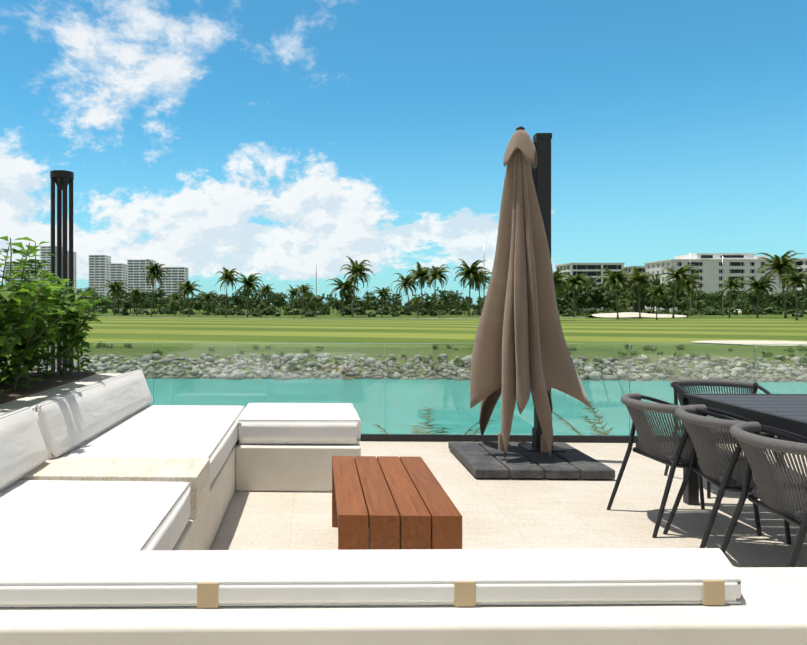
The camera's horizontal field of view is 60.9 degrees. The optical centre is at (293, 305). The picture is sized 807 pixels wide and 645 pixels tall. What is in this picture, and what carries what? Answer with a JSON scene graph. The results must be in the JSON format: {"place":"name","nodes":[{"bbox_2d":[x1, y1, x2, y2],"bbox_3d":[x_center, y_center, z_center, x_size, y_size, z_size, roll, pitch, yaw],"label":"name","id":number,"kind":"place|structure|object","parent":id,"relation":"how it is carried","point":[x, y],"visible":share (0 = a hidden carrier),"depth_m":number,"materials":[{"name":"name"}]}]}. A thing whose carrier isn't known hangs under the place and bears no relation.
{"place":"outdoors","nodes":[
{"label":"outdoors","id":0,"kind":"place"},
{"bbox_2d":[0,305,806,380],"bbox_3d":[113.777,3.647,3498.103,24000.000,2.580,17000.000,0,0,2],"label":"ground","id":1,"kind":"structure","parent":0,"point":[200,328],"depth_m":62.19,"materials":[{"name":"plant"}]},
{"bbox_2d":[5,262,42,286],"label":"condo tower","id":2,"kind":"structure","parent":1,"relation":"on","point":[7,267],"depth_m":811.45,"materials":[{"name":"white concrete"}]},
{"bbox_2d":[40,246,56,285],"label":"condo tower","id":3,"kind":"structure","parent":1,"relation":"on","point":[43,255],"depth_m":822.41,"materials":[{"name":"white concrete"}]},
{"bbox_2d":[67,251,76,293],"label":"condo tower","id":4,"kind":"structure","parent":1,"relation":"on","point":[75,270],"depth_m":850.22,"materials":[{"name":"white concrete"}]},
{"bbox_2d":[89,255,110,300],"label":"condo tower","id":5,"kind":"structure","parent":1,"relation":"on","point":[99,269],"depth_m":844.73,"materials":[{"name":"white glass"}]},
{"bbox_2d":[100,280,129,314],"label":"palm","id":6,"kind":"object","parent":1,"relation":"on","point":[116,287],"visible":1,"depth_m":176.64,"materials":[{"name":"green plant"}]},
{"bbox_2d":[110,263,126,306],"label":"condo tower","id":7,"kind":"structure","parent":1,"relation":"on","point":[118,272],"depth_m":856.16,"materials":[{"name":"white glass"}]},
{"bbox_2d":[119,292,142,313],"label":"jungle tree","id":8,"kind":"object","parent":1,"relation":"on","point":[125,304],"visible":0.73,"depth_m":210.03,"materials":[{"name":"green plant"}]},
{"bbox_2d":[127,287,142,315],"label":"palm","id":9,"kind":"object","parent":1,"relation":"on","point":[137,293],"visible":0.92,"depth_m":169.10,"materials":[{"name":"green plant"}]},
{"bbox_2d":[127,260,155,298],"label":"condo tower","id":10,"kind":"structure","parent":1,"relation":"on","point":[136,277],"depth_m":867.25,"materials":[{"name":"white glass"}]},
{"bbox_2d":[139,295,157,308],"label":"jungle tree","id":11,"kind":"object","parent":1,"relation":"on","point":[144,300],"visible":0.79,"depth_m":213.32,"materials":[{"name":"green plant"}]},
{"bbox_2d":[140,259,169,316],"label":"palm","id":12,"kind":"object","parent":1,"relation":"on","point":[153,272],"visible":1,"depth_m":162.22,"materials":[{"name":"green plant"}]},
{"bbox_2d":[148,287,165,312],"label":"jungle tree","id":13,"kind":"object","parent":1,"relation":"on","point":[156,294],"visible":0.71,"depth_m":235.68,"materials":[{"name":"green plant"}]},
{"bbox_2d":[158,304,173,313],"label":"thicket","id":14,"kind":"object","parent":1,"relation":"on","point":[164,310],"visible":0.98,"depth_m":208.18,"materials":[{"name":"green plant"}]},
{"bbox_2d":[158,267,187,299],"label":"condo tower","id":15,"kind":"structure","parent":1,"relation":"on","point":[177,275],"depth_m":877.89,"materials":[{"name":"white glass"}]},
{"bbox_2d":[175,280,202,315],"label":"palm","id":16,"kind":"object","parent":1,"relation":"on","point":[187,288],"visible":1,"depth_m":174.03,"materials":[{"name":"green plant"}]},
{"bbox_2d":[198,290,216,314],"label":"palm","id":17,"kind":"object","parent":1,"relation":"on","point":[208,296],"visible":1,"depth_m":194.46,"materials":[{"name":"green plant"}]},
{"bbox_2d":[216,294,233,308],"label":"jungle tree","id":18,"kind":"object","parent":1,"relation":"on","point":[223,305],"visible":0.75,"depth_m":212.22,"materials":[{"name":"green plant"}]},
{"bbox_2d":[215,267,239,317],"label":"palm","id":19,"kind":"object","parent":1,"relation":"on","point":[229,277],"visible":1,"depth_m":157.35,"materials":[{"name":"green plant"}]},
{"bbox_2d":[225,305,242,314],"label":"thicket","id":20,"kind":"object","parent":1,"relation":"on","point":[231,310],"visible":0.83,"depth_m":203.72,"materials":[{"name":"green plant"}]},
{"bbox_2d":[232,293,249,308],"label":"jungle tree","id":21,"kind":"object","parent":1,"relation":"on","point":[237,298],"visible":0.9,"depth_m":213.03,"materials":[{"name":"green plant"}]},
{"bbox_2d":[234,273,262,316],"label":"palm","id":22,"kind":"object","parent":1,"relation":"on","point":[248,282],"visible":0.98,"depth_m":172.51,"materials":[{"name":"green plant"}]},
{"bbox_2d":[258,283,275,315],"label":"palm","id":23,"kind":"object","parent":1,"relation":"on","point":[266,290],"visible":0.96,"depth_m":192.80,"materials":[{"name":"green plant"}]},
{"bbox_2d":[271,293,284,309],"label":"jungle tree","id":24,"kind":"object","parent":1,"relation":"on","point":[277,300],"visible":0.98,"depth_m":233.77,"materials":[{"name":"green plant"}]},
{"bbox_2d":[283,307,299,314],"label":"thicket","id":25,"kind":"object","parent":1,"relation":"on","point":[292,311],"visible":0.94,"depth_m":206.36,"materials":[{"name":"green plant"}]},
{"bbox_2d":[285,284,301,318],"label":"palm","id":26,"kind":"object","parent":1,"relation":"on","point":[294,291],"visible":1,"depth_m":151.96,"materials":[{"name":"green plant"}]},
{"bbox_2d":[296,283,313,317],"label":"palm","id":27,"kind":"object","parent":1,"relation":"on","point":[304,289],"visible":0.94,"depth_m":160.51,"materials":[{"name":"green plant"}]},
{"bbox_2d":[298,296,314,308],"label":"jungle tree","id":28,"kind":"object","parent":1,"relation":"on","point":[306,300],"visible":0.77,"depth_m":216.81,"materials":[{"name":"green plant"}]},
{"bbox_2d":[326,276,360,315],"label":"palm","id":29,"kind":"object","parent":1,"relation":"on","point":[343,287],"visible":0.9,"depth_m":186.65,"materials":[{"name":"green plant"}]},
{"bbox_2d":[339,288,355,304],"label":"jungle tree","id":30,"kind":"object","parent":1,"relation":"on","point":[347,301],"visible":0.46,"depth_m":227.74,"materials":[{"name":"green plant"}]},
{"bbox_2d":[340,256,374,316],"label":"palm","id":31,"kind":"object","parent":1,"relation":"on","point":[356,269],"visible":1,"depth_m":172.88,"materials":[{"name":"green plant"}]},
{"bbox_2d":[363,290,375,311],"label":"jungle tree","id":32,"kind":"object","parent":1,"relation":"on","point":[367,297],"visible":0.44,"depth_m":224.43,"materials":[{"name":"green plant"}]},
{"bbox_2d":[369,286,394,316],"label":"palm","id":33,"kind":"object","parent":1,"relation":"on","point":[384,295],"visible":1,"depth_m":169.26,"materials":[{"name":"green plant"}]},
{"bbox_2d":[1,353,806,382],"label":"shore rocks","id":34,"kind":"object","parent":1,"relation":"on","point":[168,357],"depth_m":37.61,"materials":[{"name":"stone"}]},
{"bbox_2d":[392,273,419,314],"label":"palm","id":35,"kind":"object","parent":1,"relation":"on","point":[405,282],"visible":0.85,"depth_m":197.30,"materials":[{"name":"green plant"}]},
{"bbox_2d":[404,262,433,315],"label":"palm","id":36,"kind":"object","parent":1,"relation":"on","point":[420,272],"visible":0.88,"depth_m":184.97,"materials":[{"name":"green plant"}]},
{"bbox_2d":[376,407,494,434],"bbox_3d":[1.507,2.292,8.047,2.603,1.892,2.546,0,0,42],"label":"garden palm","id":37,"kind":"object","parent":1,"relation":"on","point":[427,426],"depth_m":8.66,"materials":[{"name":"green plant"}]},
{"bbox_2d":[423,264,450,316],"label":"palm","id":38,"kind":"object","parent":1,"relation":"on","point":[436,273],"visible":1,"depth_m":176.25,"materials":[{"name":"green plant"}]},
{"bbox_2d":[435,287,452,313],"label":"jungle tree","id":39,"kind":"object","parent":1,"relation":"on","point":[443,296],"visible":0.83,"depth_m":228.40,"materials":[{"name":"green plant"}]},
{"bbox_2d":[447,290,463,314],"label":"jungle tree","id":40,"kind":"object","parent":1,"relation":"on","point":[457,298],"visible":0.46,"depth_m":221.25,"materials":[{"name":"green plant"}]},
{"bbox_2d":[455,259,489,315],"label":"palm","id":41,"kind":"object","parent":1,"relation":"on","point":[472,273],"visible":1,"depth_m":177.28,"materials":[{"name":"green plant"}]},
{"bbox_2d":[465,270,491,314],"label":"palm","id":42,"kind":"object","parent":1,"relation":"on","point":[485,280],"visible":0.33,"depth_m":192.69,"materials":[{"name":"green plant"}]},
{"bbox_2d":[316,253,722,316],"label":"course masts","id":43,"kind":"object","parent":1,"relation":"on","point":[484,286],"visible":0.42,"depth_m":186.35,"materials":[{"name":"silver metal"}]},
{"bbox_2d":[553,268,572,296],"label":"palm","id":44,"kind":"object","parent":1,"relation":"on","point":[557,283],"visible":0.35,"depth_m":124.54,"materials":[{"name":"green plant"}]},
{"bbox_2d":[556,296,578,309],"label":"jungle tree","id":45,"kind":"object","parent":1,"relation":"on","point":[562,300],"visible":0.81,"depth_m":207.53,"materials":[{"name":"green plant"}]},
{"bbox_2d":[559,281,583,310],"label":"jungle tree","id":46,"kind":"object","parent":1,"relation":"on","point":[576,295],"visible":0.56,"depth_m":210.46,"materials":[{"name":"green plant"}]},
{"bbox_2d":[562,273,593,316],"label":"palm","id":47,"kind":"object","parent":1,"relation":"on","point":[577,280],"visible":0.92,"depth_m":158.54,"materials":[{"name":"green plant"}]},
{"bbox_2d":[569,277,595,314],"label":"jungle tree","id":48,"kind":"object","parent":1,"relation":"on","point":[584,292],"visible":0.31,"depth_m":213.34,"materials":[{"name":"green plant"}]},
{"bbox_2d":[555,263,624,309],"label":"apartments","id":49,"kind":"structure","parent":1,"relation":"on","point":[591,270],"depth_m":394.65,"materials":[{"name":"white concrete"}]},
{"bbox_2d":[584,285,605,307],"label":"jungle tree","id":50,"kind":"object","parent":1,"relation":"on","point":[594,294],"visible":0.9,"depth_m":210.62,"materials":[{"name":"green plant"}]},
{"bbox_2d":[552,397,671,435],"bbox_3d":[4.395,2.179,8.471,2.614,2.116,2.720,0,0,-21],"label":"garden palm","id":51,"kind":"object","parent":1,"relation":"on","point":[598,421],"depth_m":8.73,"materials":[{"name":"green plant"}]},
{"bbox_2d":[598,289,628,308],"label":"jungle tree","id":52,"kind":"object","parent":1,"relation":"on","point":[611,302],"visible":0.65,"depth_m":207.72,"materials":[{"name":"green plant"}]},
{"bbox_2d":[593,268,635,318],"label":"palm","id":53,"kind":"object","parent":1,"relation":"on","point":[618,278],"visible":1,"depth_m":132.67,"materials":[{"name":"green plant"}]},
{"bbox_2d":[624,266,644,308],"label":"apartments","id":54,"kind":"structure","parent":1,"relation":"on","point":[639,268],"depth_m":398.74,"materials":[{"name":"white concrete"}]},
{"bbox_2d":[625,267,657,318],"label":"palm","id":55,"kind":"object","parent":1,"relation":"on","point":[640,279],"visible":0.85,"depth_m":136.45,"materials":[{"name":"green plant"}]},
{"bbox_2d":[628,283,656,312],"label":"jungle tree","id":56,"kind":"object","parent":1,"relation":"on","point":[643,301],"visible":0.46,"depth_m":206.94,"materials":[{"name":"green plant"}]},
{"bbox_2d":[624,273,660,312],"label":"jungle tree","id":57,"kind":"object","parent":1,"relation":"on","point":[656,281],"visible":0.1,"depth_m":225.28,"materials":[{"name":"green plant"}]},
{"bbox_2d":[645,283,672,319],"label":"palm","id":58,"kind":"object","parent":1,"relation":"on","point":[658,291],"visible":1,"depth_m":123.95,"materials":[{"name":"green plant"}]},
{"bbox_2d":[654,295,675,309],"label":"jungle tree","id":59,"kind":"object","parent":1,"relation":"on","point":[666,304],"visible":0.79,"depth_m":206.09,"materials":[{"name":"green plant"}]},
{"bbox_2d":[650,284,679,311],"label":"jungle tree","id":60,"kind":"object","parent":1,"relation":"on","point":[677,302],"visible":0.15,"depth_m":213.64,"materials":[{"name":"green plant"}]},
{"bbox_2d":[655,264,699,317],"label":"palm","id":61,"kind":"object","parent":1,"relation":"on","point":[679,275],"visible":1,"depth_m":142.25,"materials":[{"name":"green plant"}]},
{"bbox_2d":[672,270,704,317],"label":"palm","id":62,"kind":"object","parent":1,"relation":"on","point":[690,287],"visible":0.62,"depth_m":155.63,"materials":[{"name":"green plant"}]},
{"bbox_2d":[585,309,806,345],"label":"sand bunkers","id":63,"kind":"object","parent":1,"relation":"on","point":[741,342],"visible":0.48,"depth_m":49.46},
{"bbox_2d":[689,291,707,313],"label":"jungle tree","id":64,"kind":"object","parent":1,"relation":"on","point":[698,297],"visible":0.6,"depth_m":210.08,"materials":[{"name":"green plant"}]},
{"bbox_2d":[706,292,725,306],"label":"jungle tree","id":65,"kind":"object","parent":1,"relation":"on","point":[713,298],"visible":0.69,"depth_m":220.91,"materials":[{"name":"green plant"}]},
{"bbox_2d":[643,253,794,311],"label":"apartments","id":66,"kind":"structure","parent":1,"relation":"on","point":[735,265],"depth_m":313.93,"materials":[{"name":"white concrete"}]},
{"bbox_2d":[719,307,737,314],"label":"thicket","id":67,"kind":"object","parent":1,"relation":"on","point":[726,310],"visible":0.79,"depth_m":200.69,"materials":[{"name":"green plant"}]},
{"bbox_2d":[718,277,745,317],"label":"palm","id":68,"kind":"object","parent":1,"relation":"on","point":[731,283],"visible":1,"depth_m":163.91,"materials":[{"name":"green plant"}]},
{"bbox_2d":[728,290,746,304],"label":"jungle tree","id":69,"kind":"object","parent":1,"relation":"on","point":[734,296],"visible":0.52,"depth_m":243.01,"materials":[{"name":"green plant"}]},
{"bbox_2d":[735,297,751,310],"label":"jungle tree","id":70,"kind":"object","parent":1,"relation":"on","point":[740,304],"visible":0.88,"depth_m":207.88,"materials":[{"name":"green plant"}]},
{"bbox_2d":[740,305,762,314],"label":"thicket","id":71,"kind":"object","parent":1,"relation":"on","point":[753,309],"visible":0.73,"depth_m":200.07,"materials":[{"name":"green plant"}]},
{"bbox_2d":[742,290,762,304],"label":"jungle tree","id":72,"kind":"object","parent":1,"relation":"on","point":[753,298],"visible":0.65,"depth_m":218.48,"materials":[{"name":"green plant"}]},
{"bbox_2d":[739,276,777,317],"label":"palm","id":73,"kind":"object","parent":1,"relation":"on","point":[763,286],"visible":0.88,"depth_m":162.09,"materials":[{"name":"green plant"}]},
{"bbox_2d":[761,304,782,314],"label":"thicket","id":74,"kind":"object","parent":1,"relation":"on","point":[771,309],"visible":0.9,"depth_m":198.93,"materials":[{"name":"green plant"}]},
{"bbox_2d":[762,292,782,304],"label":"jungle tree","id":75,"kind":"object","parent":1,"relation":"on","point":[775,299],"visible":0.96,"depth_m":205.71,"materials":[{"name":"green plant"}]},
{"bbox_2d":[752,250,804,317],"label":"palm","id":76,"kind":"object","parent":1,"relation":"on","point":[778,264],"visible":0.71,"depth_m":157.97,"materials":[{"name":"green plant"}]},
{"bbox_2d":[776,291,800,307],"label":"jungle tree","id":77,"kind":"object","parent":1,"relation":"on","point":[791,299],"visible":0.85,"depth_m":204.32,"materials":[{"name":"green plant"}]},
{"bbox_2d":[779,266,806,319],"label":"palm","id":78,"kind":"object","parent":1,"relation":"on","point":[795,279],"visible":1,"depth_m":118.51,"materials":[{"name":"green plant"}]},
{"bbox_2d":[793,258,806,308],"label":"apartments","id":79,"kind":"structure","parent":1,"relation":"on","point":[802,265],"depth_m":308.99,"materials":[{"name":"white concrete"}]},
{"bbox_2d":[0,0,806,304],"label":"sky","id":80,"kind":"structure","parent":0,"point":[274,139],"materials":[{"name":"blue"}]},
{"bbox_2d":[156,317,654,318],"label":"cart path","id":81,"kind":"structure","parent":0,"point":[454,318],"depth_m":152.43,"materials":[{"name":"grey concrete"}]},
{"bbox_2d":[146,378,806,436],"bbox_3d":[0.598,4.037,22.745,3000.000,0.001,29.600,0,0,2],"label":"lagoon water","id":82,"kind":"structure","parent":0,"point":[420,387],"depth_m":29.13,"materials":[{"name":"liquid"}]},
{"bbox_2d":[498,433,547,451],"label":"umbrella rib tips","id":83,"kind":"object","parent":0,"point":[543,447],"visible":0.65,"depth_m":5.40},
{"bbox_3d":[1.882,2.838,0.725,18.000,2.398,11.665,0,0,2],"label":"terrace building","id":84,"kind":"object","parent":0,"visible":0},
{"bbox_2d":[210,441,806,567],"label":"terrace floor","id":85,"kind":"structure","parent":84,"relation":"on","point":[510,513],"depth_m":4.30,"materials":[{"name":"tile"}]},
{"bbox_2d":[0,373,122,413],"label":"planter wall","id":86,"kind":"structure","parent":85,"relation":"on","point":[33,399],"depth_m":4.48,"materials":[{"name":"paint"}]},
{"bbox_2d":[0,372,95,403],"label":"planter soil","id":87,"kind":"structure","parent":86,"relation":"on","point":[49,382],"depth_m":4.88,"materials":[{"name":"soil"}]},
{"bbox_2d":[0,236,113,391],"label":"shrub","id":88,"kind":"object","parent":87,"relation":"on","point":[27,331],"visible":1,"depth_m":4.59,"materials":[{"name":"green plant"}]},
{"bbox_2d":[50,170,73,371],"bbox_3d":[-2.262,0.017,6.580,0.250,2.640,0.250,0,0,2],"label":"post light","id":89,"kind":"object","parent":85,"relation":"on","point":[62,179],"visible":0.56,"depth_m":6.52,"materials":[{"name":"metal"}]},
{"bbox_2d":[172,440,237,549],"bbox_3d":[-0.978,1.177,3.712,1.050,0.320,4.050,0,0,2],"label":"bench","id":90,"kind":"object","parent":85,"relation":"on","point":[199,532],"visible":0.08,"depth_m":3.76,"materials":[{"name":"paint"}]},
{"bbox_2d":[0,480,190,550],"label":"seat cushion","id":91,"kind":"object","parent":90,"relation":"on","point":[54,515],"visible":0.62,"depth_m":2.65,"materials":[{"name":"fabric"}]},
{"bbox_2d":[0,406,49,490],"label":"back cushion","id":92,"kind":"object","parent":91,"relation":"on","point":[23,451],"visible":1,"depth_m":3.19,"materials":[{"name":"fabric"}]},
{"bbox_2d":[17,457,209,518],"bbox_3d":[-0.921,0.916,3.407,0.942,0.201,0.395,0,0,2],"label":"side table","id":93,"kind":"object","parent":90,"relation":"on","point":[195,472],"visible":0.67,"depth_m":3.34,"materials":[{"name":"stone"}]},
{"bbox_2d":[59,405,244,484],"bbox_3d":[-0.849,0.920,4.603,0.864,0.214,1.994,0,0,2],"label":"seat cushion","id":94,"kind":"object","parent":90,"relation":"on","point":[181,431],"visible":0.54,"depth_m":4.25,"materials":[{"name":"fabric"}]},
{"bbox_2d":[31,369,152,458],"bbox_3d":[-1.329,0.692,4.589,0.194,0.324,2.084,-20,-1,2],"label":"back cushion","id":95,"kind":"object","parent":94,"relation":"on","point":[70,420],"visible":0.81,"depth_m":4.15,"materials":[{"name":"fabric"}]},
{"bbox_2d":[235,444,360,491],"bbox_3d":[0.048,1.177,5.259,0.900,0.320,0.890,0,0,2],"label":"bench","id":96,"kind":"object","parent":85,"relation":"on","point":[287,467],"visible":0.54,"depth_m":4.82,"materials":[{"name":"paint"}]},
{"bbox_2d":[237,403,360,443],"bbox_3d":[0.050,0.920,5.304,0.924,0.214,0.864,0,0,1],"label":"cushion","id":97,"kind":"object","parent":96,"relation":"on","point":[299,423],"visible":0.98,"depth_m":4.89,"materials":[{"name":"fabric"}]},
{"bbox_2d":[332,456,461,549],"bbox_3d":[0.487,1.127,3.514,0.540,0.420,1.150,0,0,2],"label":"coffee table","id":98,"kind":"object","parent":85,"relation":"on","point":[394,502],"visible":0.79,"depth_m":3.08,"materials":[{"name":"wood"}]},
{"bbox_2d":[0,567,806,644],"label":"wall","id":99,"kind":"structure","parent":85,"relation":"on","point":[771,609],"depth_m":1.39,"materials":[{"name":"paint"}]},
{"bbox_2d":[0,548,740,606],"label":"seat cushion","id":100,"kind":"object","parent":99,"relation":"on","point":[147,578],"visible":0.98,"depth_m":1.48,"materials":[{"name":"fabric"}]},
{"bbox_2d":[197,580,724,607],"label":"straps","id":101,"kind":"object","parent":100,"relation":"on","point":[465,593],"visible":1,"depth_m":1.46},
{"bbox_2d":[39,343,806,435],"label":"glass railing","id":102,"kind":"object","parent":85,"relation":"on","point":[455,383],"visible":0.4,"depth_m":6.63,"materials":[{"name":"glass"}]},
{"bbox_2d":[448,441,614,478],"bbox_3d":[1.942,1.295,5.663,1.060,0.085,1.060,0,0,2],"label":"umbrella base","id":103,"kind":"object","parent":85,"relation":"on","point":[483,459],"visible":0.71,"depth_m":5.36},
{"bbox_2d":[520,133,565,451],"bbox_3d":[2.174,-0.120,5.865,0.320,2.745,0.240,0,0,2],"label":"umbrella mast","id":104,"kind":"object","parent":103,"relation":"on","point":[541,174],"visible":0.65,"depth_m":5.82,"materials":[{"name":"metal"}]},
{"bbox_2d":[470,130,590,459],"bbox_3d":[1.999,-0.117,5.751,1.018,2.688,0.896,0,0,2],"label":"umbrella canopy","id":105,"kind":"object","parent":104,"relation":"attached to","point":[520,352],"visible":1,"depth_m":5.55,"materials":[{"name":"fabric"}]},
{"bbox_2d":[360,434,792,443],"bbox_3d":[2.005,1.307,6.606,9.728,0.060,0.060,0,0,2],"label":"railing base shoe","id":106,"kind":"object","parent":85,"relation":"on","point":[494,438],"visible":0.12,"depth_m":6.58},
{"bbox_2d":[607,393,761,537],"bbox_3d":[2.384,0.959,4.146,0.652,0.763,0.630,0,0,-2],"label":"chair","id":107,"kind":"object","parent":85,"relation":"on","point":[674,454],"visible":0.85,"depth_m":4.00,"materials":[{"name":"metal"}]},
{"bbox_2d":[664,379,784,498],"bbox_3d":[3.162,0.959,4.952,0.630,0.763,0.652,0,0,5],"label":"chair","id":108,"kind":"object","parent":85,"relation":"on","point":[680,390],"visible":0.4,"depth_m":5.15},
{"bbox_2d":[663,404,806,547],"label":"chair","id":109,"kind":"object","parent":85,"relation":"on","point":[723,475],"visible":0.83,"depth_m":3.48,"materials":[{"name":"metal"}]},
{"bbox_2d":[683,394,806,504],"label":"dining table","id":110,"kind":"object","parent":85,"relation":"on","point":[786,412],"visible":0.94,"depth_m":4.12,"materials":[{"name":"metal"}]},
{"bbox_2d":[720,422,806,566],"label":"chair","id":111,"kind":"object","parent":85,"relation":"on","point":[783,502],"visible":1,"depth_m":2.97,"materials":[{"name":"metal"}]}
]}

